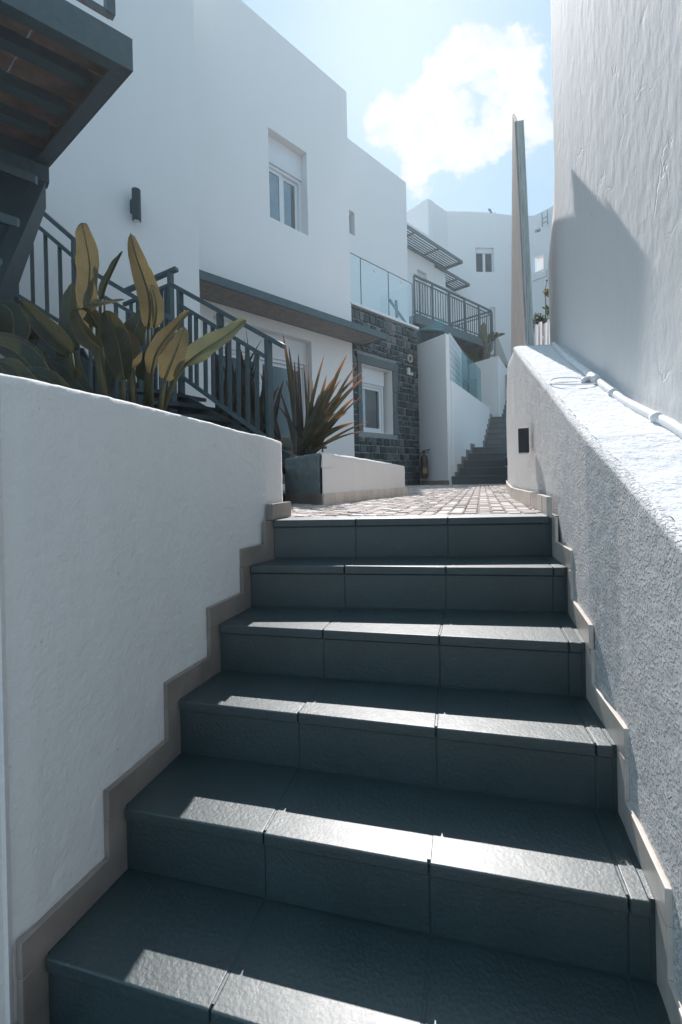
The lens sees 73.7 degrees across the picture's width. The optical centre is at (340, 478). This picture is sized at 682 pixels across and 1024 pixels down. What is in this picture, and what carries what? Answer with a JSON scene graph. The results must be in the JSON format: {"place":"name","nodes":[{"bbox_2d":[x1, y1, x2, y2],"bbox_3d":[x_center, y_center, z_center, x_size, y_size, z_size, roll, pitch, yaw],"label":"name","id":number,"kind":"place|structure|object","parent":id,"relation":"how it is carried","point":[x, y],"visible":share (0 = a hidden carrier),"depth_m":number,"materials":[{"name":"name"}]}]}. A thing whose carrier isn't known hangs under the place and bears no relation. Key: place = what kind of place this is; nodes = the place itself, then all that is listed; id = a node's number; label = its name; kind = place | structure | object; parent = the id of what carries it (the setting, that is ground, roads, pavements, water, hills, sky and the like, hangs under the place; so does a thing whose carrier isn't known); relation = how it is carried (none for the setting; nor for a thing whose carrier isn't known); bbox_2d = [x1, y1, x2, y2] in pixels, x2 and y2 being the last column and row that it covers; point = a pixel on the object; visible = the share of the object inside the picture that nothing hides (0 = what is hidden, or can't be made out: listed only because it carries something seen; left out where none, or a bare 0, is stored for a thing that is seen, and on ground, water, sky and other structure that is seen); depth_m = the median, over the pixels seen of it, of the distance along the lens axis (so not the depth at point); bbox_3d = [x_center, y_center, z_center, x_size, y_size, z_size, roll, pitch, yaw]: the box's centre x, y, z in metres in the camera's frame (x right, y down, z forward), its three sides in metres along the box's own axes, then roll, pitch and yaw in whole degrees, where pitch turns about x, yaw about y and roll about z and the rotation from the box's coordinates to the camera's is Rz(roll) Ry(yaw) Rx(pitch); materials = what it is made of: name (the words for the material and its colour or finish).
{"place":"outdoors","nodes":[
{"label":"outdoors","id":0,"kind":"place"},
{"bbox_2d":[215,332,260,430],"bbox_3d":[-0.924,-0.831,3.917,0.503,0.887,0.356,-1,0,0],"label":"flax plant","id":1,"kind":"object","parent":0,"point":[234,407],"visible":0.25,"depth_m":3.87,"materials":[{"name":"green plant"}]},
{"bbox_2d":[241,0,553,271],"label":"sky","id":2,"kind":"structure","parent":0,"point":[433,88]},
{"bbox_2d":[282,484,539,516],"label":"paving","id":3,"kind":"structure","parent":0,"point":[425,500],"depth_m":2.87,"materials":[{"name":"grey stone"}]},
{"bbox_2d":[282,453,407,504],"bbox_3d":[-0.548,0.021,4.941,1.618,0.378,3.611,-1,0,-36],"label":"planter","id":4,"kind":"object","parent":3,"relation":"on","point":[336,478],"visible":0.92,"depth_m":3.33,"materials":[{"name":"white concrete"}]},
{"bbox_2d":[277,336,367,455],"bbox_3d":[-0.138,-0.675,3.479,0.741,1.006,0.264,-1,0,24],"label":"flax plant","id":5,"kind":"object","parent":4,"relation":"in","point":[313,433],"visible":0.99,"depth_m":3.50,"materials":[{"name":"green plant"}]},
{"bbox_2d":[450,381,492,475],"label":"stair side wall","id":6,"kind":"structure","parent":3,"relation":"on","point":[471,415],"depth_m":10.27,"materials":[{"name":"paint"}]},
{"bbox_2d":[448,333,467,391],"bbox_3d":[2.938,-2.637,11.315,0.040,1.285,2.429,-1,0,24],"label":"glass balustrade","id":7,"kind":"object","parent":6,"relation":"on","point":[458,367],"visible":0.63,"depth_m":11.04,"materials":[{"name":"clear glass"}]},
{"bbox_2d":[451,401,507,484],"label":"garden staircase","id":8,"kind":"structure","parent":3,"relation":"on","point":[485,464],"depth_m":9.91,"materials":[{"name":"stone tile"}]},
{"bbox_2d":[407,222,492,378],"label":"balcony","id":9,"kind":"structure","parent":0,"point":[428,271],"depth_m":14.94,"materials":[{"name":"paint"}]},
{"bbox_2d":[417,272,423,315],"bbox_3d":[2.638,-5.778,15.630,0.170,2.539,0.582,-1,0,44],"label":"glazed door","id":10,"kind":"structure","parent":9,"relation":"in","point":[418,274],"depth_m":15.77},
{"bbox_2d":[464,485,504,513],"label":"path","id":11,"kind":"structure","parent":0,"point":[478,502],"depth_m":3.05,"materials":[{"name":"grey stone"}]},
{"bbox_2d":[0,0,419,490],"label":"white house","id":12,"kind":"structure","parent":11,"relation":"on","point":[273,200],"depth_m":6.86,"materials":[{"name":"paint"}]},
{"bbox_2d":[130,187,140,222],"bbox_3d":[-2.221,-2.947,4.922,0.133,0.343,0.089,-1,0,44],"label":"wall lamp","id":13,"kind":"object","parent":12,"relation":"attached to","point":[135,205],"visible":1,"depth_m":4.87,"materials":[{"name":"metal"}]},
{"bbox_2d":[213,319,306,490],"bbox_3d":[-1.270,-1.050,7.162,0.170,2.500,1.848,-1,0,44],"label":"glazed door","id":14,"kind":"structure","parent":12,"relation":"in","point":[296,347],"depth_m":7.51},
{"bbox_2d":[268,135,301,231],"bbox_3d":[-0.998,-4.784,7.529,0.170,1.401,0.799,-1,0,44],"label":"window","id":15,"kind":"structure","parent":12,"relation":"in","point":[285,167],"depth_m":7.56,"materials":[{"name":"white plastic"}]},
{"bbox_2d":[362,367,383,432],"bbox_3d":[0.532,-1.547,9.094,0.170,1.274,0.857,-1,0,44],"label":"window","id":16,"kind":"structure","parent":12,"relation":"in","point":[373,381],"depth_m":9.23,"materials":[{"name":"white plastic"}]},
{"bbox_2d":[406,368,412,375],"bbox_3d":[1.444,-2.263,9.614,0.090,0.169,0.158,-1,0,44],"label":"spotlight","id":17,"kind":"object","parent":12,"relation":"attached to","point":[409,372],"visible":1,"depth_m":9.59,"materials":[{"name":"white metal"}]},
{"bbox_2d":[407,354,412,362],"bbox_3d":[1.473,-2.565,9.702,0.030,0.172,0.172,-1,0,44],"label":"vent","id":18,"kind":"object","parent":12,"relation":"attached to","point":[410,355],"visible":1,"depth_m":9.69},
{"bbox_2d":[46,513,670,1023],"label":"staircase","id":19,"kind":"structure","parent":11,"relation":"on","point":[380,787],"depth_m":1.15,"materials":[{"name":"tile"}]},
{"bbox_2d":[417,333,451,484],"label":"pillar wall","id":20,"kind":"structure","parent":11,"relation":"on","point":[433,372],"depth_m":9.45,"materials":[{"name":"paint"}]},
{"bbox_2d":[418,449,429,478],"bbox_3d":[1.751,-0.312,9.530,0.199,0.610,0.180,-1,0,41],"label":"fire extinguisher","id":21,"kind":"object","parent":20,"relation":"attached to","point":[423,464],"visible":1,"depth_m":9.49,"materials":[{"name":"red paint"}]},
{"bbox_2d":[407,199,552,382],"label":"curved white house","id":22,"kind":"structure","parent":11,"relation":"on","point":[479,244],"depth_m":18.35,"materials":[{"name":"paint"}]},
{"bbox_2d":[475,248,492,271],"bbox_3d":[5.785,-8.828,18.531,0.756,0.990,0.230,-1,0,-5],"label":"window","id":23,"kind":"structure","parent":22,"relation":"in","point":[484,256],"depth_m":18.62,"materials":[{"name":"white plastic"}]},
{"bbox_2d":[490,308,494,353],"bbox_3d":[6.133,-5.980,18.485,0.224,1.900,0.090,-1,0,-5],"label":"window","id":24,"kind":"structure","parent":22,"relation":"in","point":[492,309],"depth_m":18.47,"materials":[{"name":"white"}]},
{"bbox_2d":[494,332,507,368],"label":"wall","id":25,"kind":"structure","parent":22,"relation":"attached to","point":[498,351],"depth_m":16.00,"materials":[{"name":"paint"}]},
{"bbox_2d":[548,0,681,527],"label":"tall white house","id":26,"kind":"structure","parent":11,"relation":"on","point":[615,281],"depth_m":1.90,"materials":[{"name":"paint"}]},
{"bbox_2d":[467,375,506,400],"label":"terrace ground","id":27,"kind":"structure","parent":0,"point":[505,386],"depth_m":14.65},
{"bbox_2d":[469,356,506,416],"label":"garden wall","id":28,"kind":"structure","parent":27,"relation":"on","point":[487,382],"depth_m":13.84,"materials":[{"name":"paint"}]},
{"bbox_2d":[464,349,493,364],"bbox_3d":[4.426,-4.010,15.006,1.290,0.529,0.818,-1,0,0],"label":"hedge","id":29,"kind":"object","parent":28,"relation":"on","point":[475,355],"visible":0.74,"depth_m":14.85,"materials":[{"name":"green plant"}]},
{"bbox_2d":[478,322,504,359],"bbox_3d":[4.805,-4.347,14.500,0.855,1.286,0.200,-1,0,0],"label":"bird of paradise plant","id":30,"kind":"object","parent":28,"relation":"on","point":[485,337],"visible":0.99,"depth_m":14.48,"materials":[{"name":"green plant"}]},
{"label":"soil","id":31,"kind":"structure","parent":0,"visible":0},
{"bbox_2d":[0,301,116,393],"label":"bird of paradise plant","id":32,"kind":"object","parent":31,"relation":"on","point":[23,352],"visible":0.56,"depth_m":1.68,"materials":[{"name":"green plant"}]},
{"bbox_2d":[19,223,132,400],"bbox_3d":[-0.945,-0.602,1.678,0.394,0.663,0.330,-1,0,0],"label":"bird of paradise plant","id":33,"kind":"object","parent":31,"relation":"on","point":[71,331],"visible":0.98,"depth_m":1.66,"materials":[{"name":"green plant"}]},
{"bbox_2d":[0,0,291,471],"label":"metal staircase","id":34,"kind":"structure","parent":31,"relation":"on","point":[65,76],"depth_m":3.23,"materials":[{"name":"metal"}]},
{"bbox_2d":[124,233,245,409],"bbox_3d":[-0.712,-0.653,1.968,0.511,0.752,0.453,-1,0,-27],"label":"bird of paradise plant","id":35,"kind":"object","parent":31,"relation":"on","point":[170,352],"visible":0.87,"depth_m":1.89,"materials":[{"name":"green plant"}]},
{"bbox_2d":[250,367,283,439],"bbox_3d":[-0.646,-0.618,3.780,0.333,0.633,0.314,-1,0,0],"label":"flax plant","id":36,"kind":"object","parent":31,"relation":"on","point":[277,435],"visible":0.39,"depth_m":3.72,"materials":[{"name":"green plant"}]},
{"label":"ground","id":37,"kind":"structure","parent":0,"visible":0},
{"bbox_2d":[0,374,290,1023],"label":"planter wall","id":38,"kind":"structure","parent":37,"relation":"on","point":[136,541],"depth_m":1.14,"materials":[{"name":"paint"}]},
{"bbox_2d":[506,344,681,1023],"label":"parapet wall","id":39,"kind":"structure","parent":37,"relation":"on","point":[617,549],"depth_m":1.13,"materials":[{"name":"paint"}]},
{"bbox_2d":[511,113,533,355],"bbox_3d":[1.462,-2.138,3.755,0.105,2.295,0.722,-1,0,15],"label":"screen panel","id":40,"kind":"object","parent":39,"relation":"on","point":[522,331],"visible":0.84,"depth_m":3.42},
{"bbox_2d":[518,428,528,453],"bbox_3d":[1.023,-0.210,2.550,0.055,0.141,0.110,-1,0,21],"label":"wall light","id":41,"kind":"object","parent":39,"relation":"attached to","point":[523,440],"visible":1,"depth_m":2.50,"materials":[{"name":"black metal"}]},
{"bbox_2d":[533,312,548,344],"bbox_3d":[2.294,-1.721,5.202,0.267,0.363,0.204,-1,0,0],"label":"flower pot","id":42,"kind":"object","parent":39,"relation":"on","point":[541,319],"visible":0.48,"depth_m":5.17,"materials":[{"name":"ceramic"}]},
{"bbox_2d":[542,279,548,322],"bbox_3d":[2.192,-1.793,4.806,0.134,0.685,0.116,-1,0,24],"label":"climbing rose","id":43,"kind":"object","parent":42,"relation":"in","point":[546,293],"visible":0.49,"depth_m":4.80,"materials":[{"name":"green plant"}]},
{"bbox_2d":[534,320,549,344],"bbox_3d":[1.830,-1.210,4.124,0.168,0.431,0.082,-1,0,0],"label":"picket fence","id":44,"kind":"object","parent":39,"relation":"on","point":[538,338],"visible":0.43,"depth_m":4.08,"materials":[{"name":"white wood"}]},
{"bbox_2d":[549,377,596,384],"bbox_3d":[1.096,-0.464,2.150,0.217,0.071,0.157,-1,0,0],"label":"cable loop","id":45,"kind":"object","parent":39,"relation":"on","point":[569,384],"visible":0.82,"depth_m":2.11,"materials":[{"name":"paint"}]},
{"bbox_2d":[551,342,681,437],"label":"pipe","id":46,"kind":"object","parent":39,"relation":"on","point":[674,426],"visible":0.98,"depth_m":1.78,"materials":[{"name":"paint"}]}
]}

